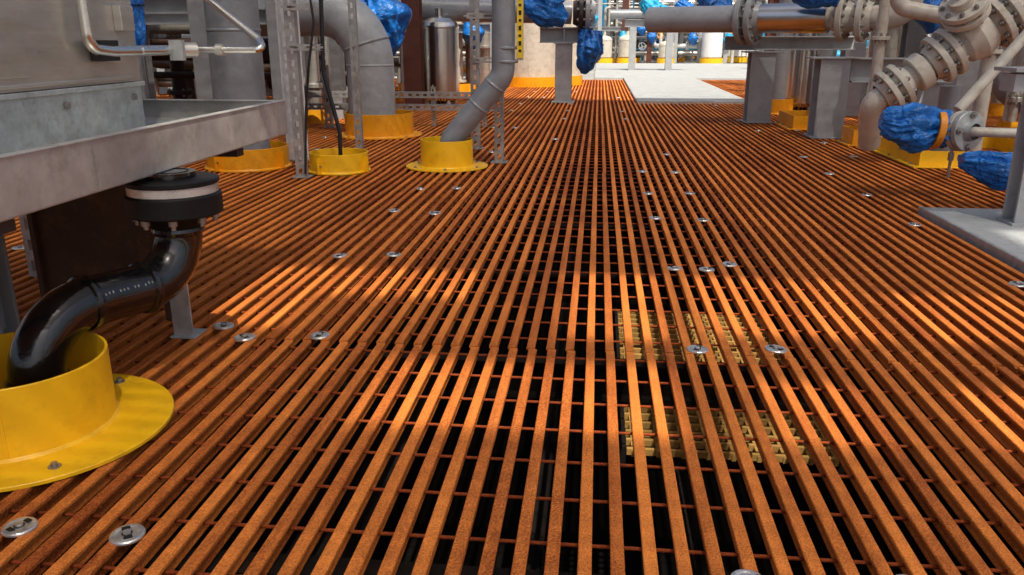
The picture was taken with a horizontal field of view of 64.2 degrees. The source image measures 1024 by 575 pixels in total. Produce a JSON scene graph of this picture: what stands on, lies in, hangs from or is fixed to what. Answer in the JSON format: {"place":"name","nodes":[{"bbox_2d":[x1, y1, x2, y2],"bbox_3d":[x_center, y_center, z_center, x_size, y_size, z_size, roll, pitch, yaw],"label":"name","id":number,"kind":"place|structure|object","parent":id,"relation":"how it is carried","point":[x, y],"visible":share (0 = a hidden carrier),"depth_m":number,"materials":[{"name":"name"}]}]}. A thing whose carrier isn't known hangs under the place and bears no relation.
{"place":"outdoors","nodes":[
{"label":"outdoors","id":0,"kind":"place"},
{"bbox_2d":[0,78,1023,574],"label":"floor grating","id":1,"kind":"object","parent":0,"point":[942,306],"visible":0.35,"depth_m":2.74,"materials":[{"name":"rusted steel"}]},
{"bbox_2d":[0,235,19,333],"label":"pan leg","id":2,"kind":"object","parent":1,"relation":"on","point":[9,318],"visible":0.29,"depth_m":2.87,"materials":[{"name":"grey paint"}]},
{"bbox_2d":[19,215,36,277],"bbox_3d":[-2.079,-0.325,3.511,0.060,0.607,0.052,2,17,6],"label":"pan leg","id":3,"kind":"object","parent":1,"relation":"on","point":[27,245],"visible":0.23,"depth_m":3.54,"materials":[{"name":"metal"}]},
{"bbox_2d":[0,331,173,491],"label":"pipe sleeve","id":4,"kind":"object","parent":1,"relation":"on","point":[90,410],"visible":0.88,"depth_m":2.06,"materials":[{"name":"yellow paint"}]},
{"bbox_2d":[26,185,171,319],"bbox_3d":[-1.498,-0.186,2.974,0.510,0.610,0.060,2,17,6],"label":"splash panel","id":5,"kind":"object","parent":1,"relation":"on","point":[96,233],"visible":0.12,"depth_m":2.97,"materials":[{"name":"brown metal"}]},
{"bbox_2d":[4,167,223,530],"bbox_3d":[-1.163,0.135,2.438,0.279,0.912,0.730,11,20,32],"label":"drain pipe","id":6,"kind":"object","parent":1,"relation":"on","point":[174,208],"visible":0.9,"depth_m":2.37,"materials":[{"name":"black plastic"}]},
{"bbox_2d":[138,56,145,98],"bbox_3d":[-5.472,-2.486,6.099,4.025,3.225,3.044,2,17,6],"label":"pipe rack","id":7,"kind":"object","parent":1,"relation":"on","point":[141,78],"depth_m":7.42,"materials":[{"name":"grey metal"}]},
{"bbox_2d":[143,0,212,98],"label":"pipe rack","id":8,"kind":"object","parent":1,"relation":"on","point":[193,10],"depth_m":7.12,"materials":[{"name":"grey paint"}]},
{"bbox_2d":[170,283,206,338],"bbox_3d":[-1.136,-0.124,2.781,0.090,0.606,0.090,2,17,6],"label":"pan leg","id":9,"kind":"object","parent":1,"relation":"on","point":[180,305],"visible":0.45,"depth_m":2.81,"materials":[{"name":"metal"}]},
{"bbox_2d":[0,99,287,235],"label":"drain pan","id":10,"kind":"object","parent":9,"relation":"on","point":[174,133],"visible":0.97,"depth_m":2.33,"materials":[{"name":"silver metal"}]},
{"bbox_2d":[0,0,145,153],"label":"equipment cabinet","id":11,"kind":"object","parent":10,"relation":"on","point":[60,82],"visible":0.95,"depth_m":2.48,"materials":[{"name":"metal"}]},
{"bbox_2d":[76,0,264,59],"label":"instrument tubing","id":12,"kind":"object","parent":11,"relation":"attached to","point":[178,49],"visible":1,"depth_m":2.90,"materials":[{"name":"silver metal"}]},
{"bbox_2d":[203,0,270,149],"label":"vertical pipe","id":13,"kind":"object","parent":1,"relation":"on","point":[237,77],"visible":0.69,"depth_m":6.21,"materials":[{"name":"grey metal"}]},
{"bbox_2d":[140,0,346,134],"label":"pipe rack","id":14,"kind":"object","parent":1,"relation":"on","point":[173,26],"visible":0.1,"depth_m":9.48,"materials":[{"name":"grey metal"}]},
{"bbox_2d":[204,141,291,174],"bbox_3d":[-2.124,-1.050,6.576,0.689,0.190,0.691,2,17,6],"label":"pipe sleeve","id":15,"kind":"object","parent":1,"relation":"on","point":[275,157],"visible":0.63,"depth_m":6.33,"materials":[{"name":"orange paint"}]},
{"bbox_2d":[149,0,424,107],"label":"pipe rack","id":16,"kind":"object","parent":1,"relation":"on","point":[413,60],"visible":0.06,"depth_m":11.97,"materials":[{"name":"metal"}]},
{"bbox_2d":[275,0,308,161],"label":"support column","id":17,"kind":"structure","parent":1,"relation":"on","point":[283,56],"depth_m":6.70,"materials":[{"name":"grey metal"}]},
{"bbox_2d":[281,0,322,178],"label":"slotted strut post","id":18,"kind":"object","parent":1,"relation":"on","point":[293,8],"visible":0.99,"depth_m":5.86,"materials":[{"name":"metal"}]},
{"bbox_2d":[304,0,314,173],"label":"black cable","id":19,"kind":"object","parent":18,"relation":"attached to","point":[307,88],"visible":1,"depth_m":5.83,"materials":[{"name":"black rubber"}]},
{"bbox_2d":[157,22,491,91],"bbox_3d":[-4.126,-6.080,16.841,8.305,3.857,4.804,2,17,6],"label":"pipe rack","id":20,"kind":"object","parent":1,"relation":"on","point":[485,41],"depth_m":15.29,"materials":[{"name":"grey metal"}]},
{"bbox_2d":[258,0,395,114],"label":"elbow pipe","id":21,"kind":"object","parent":1,"relation":"on","point":[377,74],"visible":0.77,"depth_m":8.32,"materials":[{"name":"grey metal"}]},
{"bbox_2d":[361,0,411,55],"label":"tarpaulin wrap","id":22,"kind":"object","parent":21,"relation":"attached to","point":[394,17],"visible":0.53,"depth_m":9.36,"materials":[{"name":"blue plastic"}]},
{"bbox_2d":[319,36,335,127],"bbox_3d":[-2.113,-3.297,9.025,0.144,3.037,0.120,2,17,6],"label":"slotted strut post","id":23,"kind":"object","parent":1,"relation":"on","point":[330,118],"visible":0.53,"depth_m":9.32,"materials":[{"name":"metal"}]},
{"bbox_2d":[319,0,342,154],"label":"black cable","id":24,"kind":"object","parent":1,"relation":"on","point":[323,71],"visible":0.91,"depth_m":6.17,"materials":[{"name":"black rubber"}]},
{"bbox_2d":[309,148,370,177],"bbox_3d":[-1.348,-0.975,6.364,0.479,0.170,0.479,-3,17,-10],"label":"pipe sleeve","id":25,"kind":"object","parent":1,"relation":"on","point":[331,162],"visible":0.97,"depth_m":6.19,"materials":[{"name":"yellow paint"}]},
{"bbox_2d":[347,0,368,156],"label":"slotted strut post","id":26,"kind":"object","parent":1,"relation":"on","point":[356,63],"visible":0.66,"depth_m":6.85,"materials":[{"name":"metal"}]},
{"bbox_2d":[337,109,421,140],"bbox_3d":[-1.409,-1.734,8.683,0.900,0.260,0.900,2,17,6],"label":"pipe sleeve","id":27,"kind":"object","parent":1,"relation":"on","point":[399,124],"visible":0.82,"depth_m":8.39,"materials":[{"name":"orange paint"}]},
{"bbox_2d":[307,85,493,126],"bbox_3d":[-1.389,-2.117,9.539,2.495,0.495,0.104,2,17,6],"label":"slotted strut rail","id":28,"kind":"object","parent":1,"relation":"on","point":[431,94],"visible":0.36,"depth_m":9.46,"materials":[{"name":"metal"}]},
{"bbox_2d":[423,8,459,103],"bbox_3d":[-1.103,-3.526,12.495,0.600,1.411,0.600,2,17,6],"label":"process vessel","id":29,"kind":"object","parent":1,"relation":"on","point":[441,49],"visible":0.78,"depth_m":12.27,"materials":[{"name":"metal"}]},
{"bbox_2d":[406,136,487,172],"bbox_3d":[-0.524,-1.075,6.572,0.660,0.240,0.660,2,17,6],"label":"pipe sleeve","id":30,"kind":"object","parent":1,"relation":"on","point":[437,155],"visible":0.96,"depth_m":6.40,"materials":[{"name":"yellow paint"}]},
{"bbox_2d":[440,0,517,194],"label":"bent pipe","id":31,"kind":"object","parent":1,"relation":"on","point":[479,104],"visible":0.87,"depth_m":6.28,"materials":[{"name":"grey metal"}]},
{"bbox_2d":[517,0,523,59],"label":"marker sign","id":32,"kind":"object","parent":31,"relation":"attached to","point":[520,16],"visible":1,"depth_m":6.17,"materials":[{"name":"yellow metal"}]},
{"bbox_2d":[469,0,491,149],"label":"slotted strut post","id":33,"kind":"object","parent":1,"relation":"on","point":[477,61],"visible":0.66,"depth_m":7.38,"materials":[{"name":"metal"}]},
{"bbox_2d":[464,13,507,164],"bbox_3d":[-0.207,-2.487,6.386,0.340,3.037,0.124,2,17,6],"label":"slotted strut post","id":34,"kind":"object","parent":1,"relation":"on","point":[500,130],"visible":0.58,"depth_m":6.70,"materials":[{"name":"metal"}]},
{"bbox_2d":[1,91,1023,574],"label":"grating clips","id":35,"kind":"object","parent":1,"relation":"on","point":[123,535],"visible":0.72,"depth_m":2.73,"materials":[{"name":"silver metal"}]},
{"bbox_2d":[509,23,554,86],"bbox_3d":[0.432,-5.768,17.006,1.120,3.050,1.120,2,17,6],"label":"storage vessel","id":36,"kind":"object","parent":1,"relation":"on","point":[535,67],"visible":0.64,"depth_m":16.88,"materials":[{"name":"beige paint"}]},
{"bbox_2d":[539,27,592,102],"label":"support column","id":37,"kind":"structure","parent":1,"relation":"on","point":[563,39],"depth_m":12.80,"materials":[{"name":"grey metal"}]},
{"bbox_2d":[397,0,595,32],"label":"flanged pipe","id":38,"kind":"object","parent":37,"relation":"on","point":[583,12],"visible":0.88,"depth_m":12.47,"materials":[{"name":"metal"}]},
{"bbox_2d":[524,0,568,27],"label":"tarpaulin wrap","id":39,"kind":"object","parent":38,"relation":"hanging from","point":[546,13],"visible":0.95,"depth_m":9.88,"materials":[{"name":"blue plastic"}]},
{"bbox_2d":[576,29,603,73],"bbox_3d":[1.205,-3.642,12.622,0.423,0.675,0.556,2,17,6],"label":"tarpaulin wrap","id":40,"kind":"object","parent":37,"relation":"attached to","point":[589,49],"visible":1,"depth_m":12.48,"materials":[{"name":"blue plastic"}]},
{"bbox_2d":[563,0,582,85],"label":"storage vessel","id":41,"kind":"object","parent":1,"relation":"on","point":[577,77],"visible":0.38,"depth_m":17.51,"materials":[{"name":"beige paint"}]},
{"bbox_2d":[623,77,743,104],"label":"concrete walkway","id":42,"kind":"structure","parent":1,"relation":"on","point":[661,90],"depth_m":15.12,"materials":[{"name":"white concrete"}]},
{"bbox_2d":[740,51,783,122],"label":"support column","id":43,"kind":"structure","parent":1,"relation":"on","point":[759,86],"depth_m":9.81,"materials":[{"name":"grey metal"}]},
{"bbox_2d":[723,36,854,49],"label":"pipe support beam","id":44,"kind":"structure","parent":43,"relation":"on","point":[798,43],"depth_m":9.72,"materials":[{"name":"grey metal"}]},
{"bbox_2d":[644,0,923,44],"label":"flanged pipeline","id":45,"kind":"object","parent":44,"relation":"on","point":[749,22],"visible":0.94,"depth_m":9.10,"materials":[{"name":"grey paint"}]},
{"bbox_2d":[791,0,839,8],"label":"tarpaulin wrap","id":46,"kind":"object","parent":45,"relation":"attached to","point":[811,4],"visible":1,"depth_m":8.44,"materials":[{"name":"blue plastic"}]},
{"bbox_2d":[772,0,792,98],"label":"vertical pipe","id":47,"kind":"object","parent":1,"relation":"on","point":[781,75],"depth_m":10.94,"materials":[{"name":"grey metal"}]},
{"bbox_2d":[771,98,793,115],"bbox_3d":[3.630,-2.471,11.155,0.540,0.220,0.540,2,17,6],"label":"pipe sleeve","id":48,"kind":"object","parent":1,"relation":"on","point":[781,104],"visible":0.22,"depth_m":10.97,"materials":[{"name":"orange paint"}]},
{"bbox_2d":[774,110,808,129],"bbox_3d":[3.453,-1.953,9.514,0.620,0.148,0.860,2,17,6],"label":"kick plate","id":49,"kind":"object","parent":1,"relation":"on","point":[792,119],"visible":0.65,"depth_m":9.43,"materials":[{"name":"orange paint"}]},
{"bbox_2d":[786,33,822,109],"bbox_3d":[4.048,-3.298,11.277,0.440,1.689,0.440,2,17,6],"label":"process vessel","id":50,"kind":"object","parent":1,"relation":"on","point":[800,77],"visible":0.43,"depth_m":11.22,"materials":[{"name":"metal"}]},
{"bbox_2d":[835,126,857,145],"bbox_3d":[3.489,-1.480,7.973,0.520,0.148,0.460,2,17,6],"label":"kick plate","id":51,"kind":"object","parent":1,"relation":"on","point":[849,135],"visible":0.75,"depth_m":7.97,"materials":[{"name":"orange paint"}]},
{"bbox_2d":[764,0,928,94],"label":"pipe rack","id":52,"kind":"object","parent":1,"relation":"on","point":[838,51],"visible":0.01,"depth_m":15.06,"materials":[{"name":"grey metal"}]},
{"bbox_2d":[802,56,905,138],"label":"support column","id":53,"kind":"structure","parent":1,"relation":"on","point":[833,77],"depth_m":8.28,"materials":[{"name":"grey metal"}]},
{"bbox_2d":[868,0,890,92],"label":"vertical pipe","id":54,"kind":"object","parent":1,"relation":"on","point":[880,37],"visible":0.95,"depth_m":7.70,"materials":[{"name":"beige metal"}]},
{"bbox_2d":[820,0,1019,115],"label":"pipe rack","id":55,"kind":"object","parent":1,"relation":"on","point":[913,34],"visible":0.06,"depth_m":10.82,"materials":[{"name":"grey metal"}]},
{"bbox_2d":[915,81,952,105],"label":"support column","id":56,"kind":"structure","parent":1,"relation":"on","point":[929,96],"depth_m":8.28,"materials":[{"name":"grey metal"}]},
{"bbox_2d":[858,0,1023,150],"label":"pipe","id":57,"kind":"object","parent":1,"relation":"on","point":[979,30],"visible":0.97,"depth_m":6.30,"materials":[{"name":"grey metal"}]},
{"bbox_2d":[873,136,1014,168],"bbox_3d":[3.882,-1.186,7.048,1.240,0.128,1.310,2,17,6],"label":"kick plate","id":58,"kind":"object","parent":1,"relation":"on","point":[922,159],"visible":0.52,"depth_m":6.84,"materials":[{"name":"yellow paint"}]},
{"bbox_2d":[930,85,963,150],"bbox_3d":[3.749,-1.286,7.090,0.306,0.900,0.306,2,17,6],"label":"vertical pipe","id":59,"kind":"object","parent":1,"relation":"on","point":[949,97],"visible":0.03,"depth_m":6.92,"materials":[{"name":"metal"}]},
{"bbox_2d":[918,206,1023,273],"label":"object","id":60,"kind":"structure","parent":1,"relation":"on","point":[985,231],"depth_m":4.31,"materials":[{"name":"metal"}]},
{"bbox_2d":[994,66,1023,226],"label":"support column","id":61,"kind":"structure","parent":60,"relation":"on","point":[1013,211],"depth_m":4.38,"materials":[{"name":"grey metal"}]},
{"bbox_2d":[937,0,1023,127],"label":"pipe rack","id":62,"kind":"object","parent":1,"relation":"on","point":[1011,101],"visible":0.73,"depth_m":8.48,"materials":[{"name":"grey metal"}]},
{"bbox_2d":[945,111,1016,177],"bbox_3d":[3.264,-0.891,5.118,1.158,0.420,0.226,2,17,6],"label":"flanged valve","id":63,"kind":"object","parent":1,"relation":"on","point":[968,131],"visible":0.96,"depth_m":5.07,"materials":[{"name":"metal"}]},
{"bbox_2d":[878,102,953,153],"bbox_3d":[2.557,-1.020,5.201,0.427,0.318,0.302,2,17,6],"label":"tarpaulin wrap","id":64,"kind":"object","parent":63,"relation":"attached to","point":[913,127],"visible":0.99,"depth_m":5.11,"materials":[{"name":"blue plastic"}]},
{"bbox_2d":[957,150,1012,190],"bbox_3d":[2.961,-0.682,4.880,0.540,0.267,0.228,6,18,18],"label":"tarpaulin wrap","id":65,"kind":"object","parent":63,"relation":"attached to","point":[990,169],"visible":0.8,"depth_m":4.86,"materials":[{"name":"blue plastic"}]},
{"bbox_2d":[971,46,1003,150],"bbox_3d":[4.117,-1.812,7.099,0.204,1.900,0.204,2,17,6],"label":"vertical pipe","id":66,"kind":"object","parent":1,"relation":"on","point":[981,103],"visible":0.28,"depth_m":7.09,"materials":[{"name":"beige metal"}]},
{"bbox_2d":[889,0,941,23],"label":"process pipe","id":67,"kind":"object","parent":66,"relation":"attached to","point":[916,10],"visible":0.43,"depth_m":7.10,"materials":[{"name":"beige metal"}]},
{"bbox_2d":[77,56,1023,574],"bbox_3d":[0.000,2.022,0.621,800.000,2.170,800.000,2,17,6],"label":"ground","id":68,"kind":"structure","parent":0,"point":[601,536],"depth_m":6.13,"materials":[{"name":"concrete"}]},
{"bbox_2d":[48,339,265,538],"bbox_3d":[-0.981,-1.372,10.094,0.160,0.280,22.200,2,17,6],"label":"floor girder","id":69,"kind":"object","parent":68,"relation":"on","point":[261,343],"depth_m":3.71,"materials":[{"name":"metal"}]},
{"bbox_2d":[8,539,606,574],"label":"floor beam","id":70,"kind":"structure","parent":68,"relation":"on","point":[373,567],"depth_m":1.69,"materials":[{"name":"metal"}]},
{"bbox_2d":[393,22,465,71],"bbox_3d":[-3.650,-8.590,24.089,11.779,4.509,6.840,2,17,6],"label":"pipe rack","id":71,"kind":"object","parent":68,"relation":"on","point":[396,68],"depth_m":22.43,"materials":[{"name":"grey metal"}]},
{"bbox_2d":[340,174,532,557],"bbox_3d":[-0.085,-0.723,10.197,0.200,0.200,22.200,2,17,6],"label":"underfloor pipe","id":72,"kind":"object","parent":68,"relation":"on","point":[362,523],"depth_m":4.49,"materials":[{"name":"metal"}]},
{"bbox_2d":[526,175,583,569],"bbox_3d":[0.760,-0.698,10.114,0.120,0.120,22.200,2,17,6],"label":"underfloor pipe","id":73,"kind":"object","parent":68,"relation":"on","point":[535,557],"depth_m":4.49,"materials":[{"name":"metal"}]},
{"bbox_2d":[540,90,625,94],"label":"floor beam","id":74,"kind":"structure","parent":68,"relation":"on","point":[596,91],"depth_m":17.05,"materials":[{"name":"metal"}]},
{"bbox_2d":[542,100,631,107],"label":"floor beam","id":75,"kind":"structure","parent":68,"relation":"on","point":[582,105],"depth_m":14.12,"materials":[{"name":"metal"}]},
{"bbox_2d":[545,95,630,99],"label":"floor beam","id":76,"kind":"structure","parent":68,"relation":"on","point":[598,98],"depth_m":15.52,"materials":[{"name":"metal"}]},
{"bbox_2d":[556,107,630,114],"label":"floor beam","id":77,"kind":"structure","parent":68,"relation":"on","point":[599,110],"depth_m":12.68,"materials":[{"name":"metal"}]},
{"bbox_2d":[488,132,701,145],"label":"floor beam","id":78,"kind":"structure","parent":68,"relation":"on","point":[612,139],"depth_m":9.35,"materials":[{"name":"metal"}]},
{"bbox_2d":[499,122,693,132],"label":"floor beam","id":79,"kind":"structure","parent":68,"relation":"on","point":[595,128],"depth_m":10.40,"materials":[{"name":"metal"}]},
{"bbox_2d":[510,114,684,123],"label":"floor beam","id":80,"kind":"structure","parent":68,"relation":"on","point":[609,118],"depth_m":11.55,"materials":[{"name":"metal"}]},
{"bbox_2d":[384,220,812,253],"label":"floor beam","id":81,"kind":"structure","parent":68,"relation":"on","point":[573,240],"depth_m":4.76,"materials":[{"name":"metal"}]},
{"bbox_2d":[331,265,868,310],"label":"floor beam","id":82,"kind":"structure","parent":68,"relation":"on","point":[599,289],"depth_m":3.79,"materials":[{"name":"metal"}]},
{"bbox_2d":[424,195,777,222],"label":"floor beam","id":83,"kind":"structure","parent":68,"relation":"on","point":[589,213],"depth_m":5.55,"materials":[{"name":"metal"}]},
{"bbox_2d":[475,158,727,175],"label":"floor beam","id":84,"kind":"structure","parent":68,"relation":"on","point":[600,169],"depth_m":7.35,"materials":[{"name":"metal"}]},
{"bbox_2d":[447,175,756,196],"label":"floor beam","id":85,"kind":"structure","parent":68,"relation":"on","point":[591,188],"depth_m":6.40,"materials":[{"name":"metal"}]},
{"bbox_2d":[482,143,724,159],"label":"floor beam","id":86,"kind":"structure","parent":68,"relation":"on","point":[599,155],"depth_m":8.30,"materials":[{"name":"metal"}]},
{"bbox_2d":[598,32,612,62],"bbox_3d":[3.613,-9.374,31.961,0.672,1.170,0.672,2,17,6],"label":"distant vessel","id":87,"kind":"object","parent":68,"relation":"on","point":[606,56],"visible":0.69,"depth_m":31.75,"materials":[{"name":"beige paint"}]},
{"bbox_2d":[217,344,1019,416],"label":"floor beam","id":88,"kind":"structure","parent":68,"relation":"on","point":[600,392],"depth_m":2.77,"materials":[{"name":"metal"}]},
{"bbox_2d":[613,307,844,478],"bbox_3d":[0.728,0.330,3.099,0.665,0.070,1.350,2,17,6],"label":"walkway mesh","id":89,"kind":"object","parent":88,"relation":"attached to","point":[624,416],"visible":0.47,"depth_m":2.70,"materials":[{"name":"paint"}]},
{"bbox_2d":[617,31,636,62],"bbox_3d":[4.560,-9.515,32.343,0.784,1.215,0.784,2,17,6],"label":"distant vessel","id":90,"kind":"object","parent":68,"relation":"on","point":[623,48],"visible":0.68,"depth_m":32.11,"materials":[{"name":"beige paint"}]},
{"bbox_2d":[624,176,701,574],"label":"underfloor pipe","id":91,"kind":"object","parent":68,"relation":"on","point":[691,544],"depth_m":4.24,"materials":[{"name":"metal"}]},
{"bbox_2d":[657,38,673,62],"bbox_3d":[6.011,-9.236,31.852,0.672,0.970,0.672,2,17,6],"label":"distant vessel","id":92,"kind":"object","parent":68,"relation":"on","point":[661,52],"visible":0.47,"depth_m":31.69,"materials":[{"name":"beige paint"}]},
{"bbox_2d":[592,0,767,62],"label":"pipe rack","id":93,"kind":"object","parent":68,"relation":"on","point":[689,49],"visible":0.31,"depth_m":32.90,"materials":[{"name":"white metal"}]},
{"bbox_2d":[699,33,722,63],"bbox_3d":[7.843,-9.581,31.971,0.896,1.560,0.896,2,17,6],"label":"distant vessel","id":94,"kind":"object","parent":68,"relation":"on","point":[711,47],"visible":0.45,"depth_m":31.73,"materials":[{"name":"white paint"}]},
{"bbox_2d":[591,0,869,59],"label":"pipe rack","id":95,"kind":"object","parent":68,"relation":"on","point":[653,57],"visible":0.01,"depth_m":37.32,"materials":[{"name":"grey metal"}]},
{"bbox_2d":[721,0,747,62],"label":"distant vessel","id":96,"kind":"object","parent":68,"relation":"on","point":[739,56],"visible":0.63,"depth_m":33.45,"materials":[{"name":"white paint"}]},
{"bbox_2d":[720,177,1023,529],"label":"floor girder","id":97,"kind":"object","parent":68,"relation":"on","point":[981,479],"depth_m":3.73,"materials":[{"name":"metal"}]},
{"bbox_2d":[594,63,746,79],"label":"concrete walkway","id":98,"kind":"structure","parent":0,"point":[699,71],"depth_m":24.00,"materials":[{"name":"white concrete"}]},
{"bbox_2d":[610,0,694,70],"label":"pipe portal frame","id":99,"kind":"object","parent":98,"relation":"on","point":[634,19],"visible":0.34,"depth_m":24.44,"materials":[{"name":"grey paint"}]},
{"bbox_2d":[698,0,732,5],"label":"tarpaulin wrap","id":100,"kind":"object","parent":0,"point":[713,2],"visible":0.27,"depth_m":11.14,"materials":[{"name":"blue plastic"}]},
{"bbox_3d":[1.824,-3.874,-1.029,14.000,10.010,17.020,2,17,6],"label":"overhead deck","id":101,"kind":"object","parent":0,"visible":0},
{"bbox_2d":[130,0,145,44],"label":"tarpaulin wrap","id":102,"kind":"object","parent":101,"relation":"on","point":[139,21],"visible":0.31,"depth_m":3.60,"materials":[{"name":"blue plastic"}]},
{"bbox_2d":[953,30,1023,111],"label":"diagonal brace","id":103,"kind":"object","parent":101,"relation":"attached to","point":[989,75],"visible":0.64,"depth_m":5.19,"materials":[{"name":"beige paint"}]}
]}

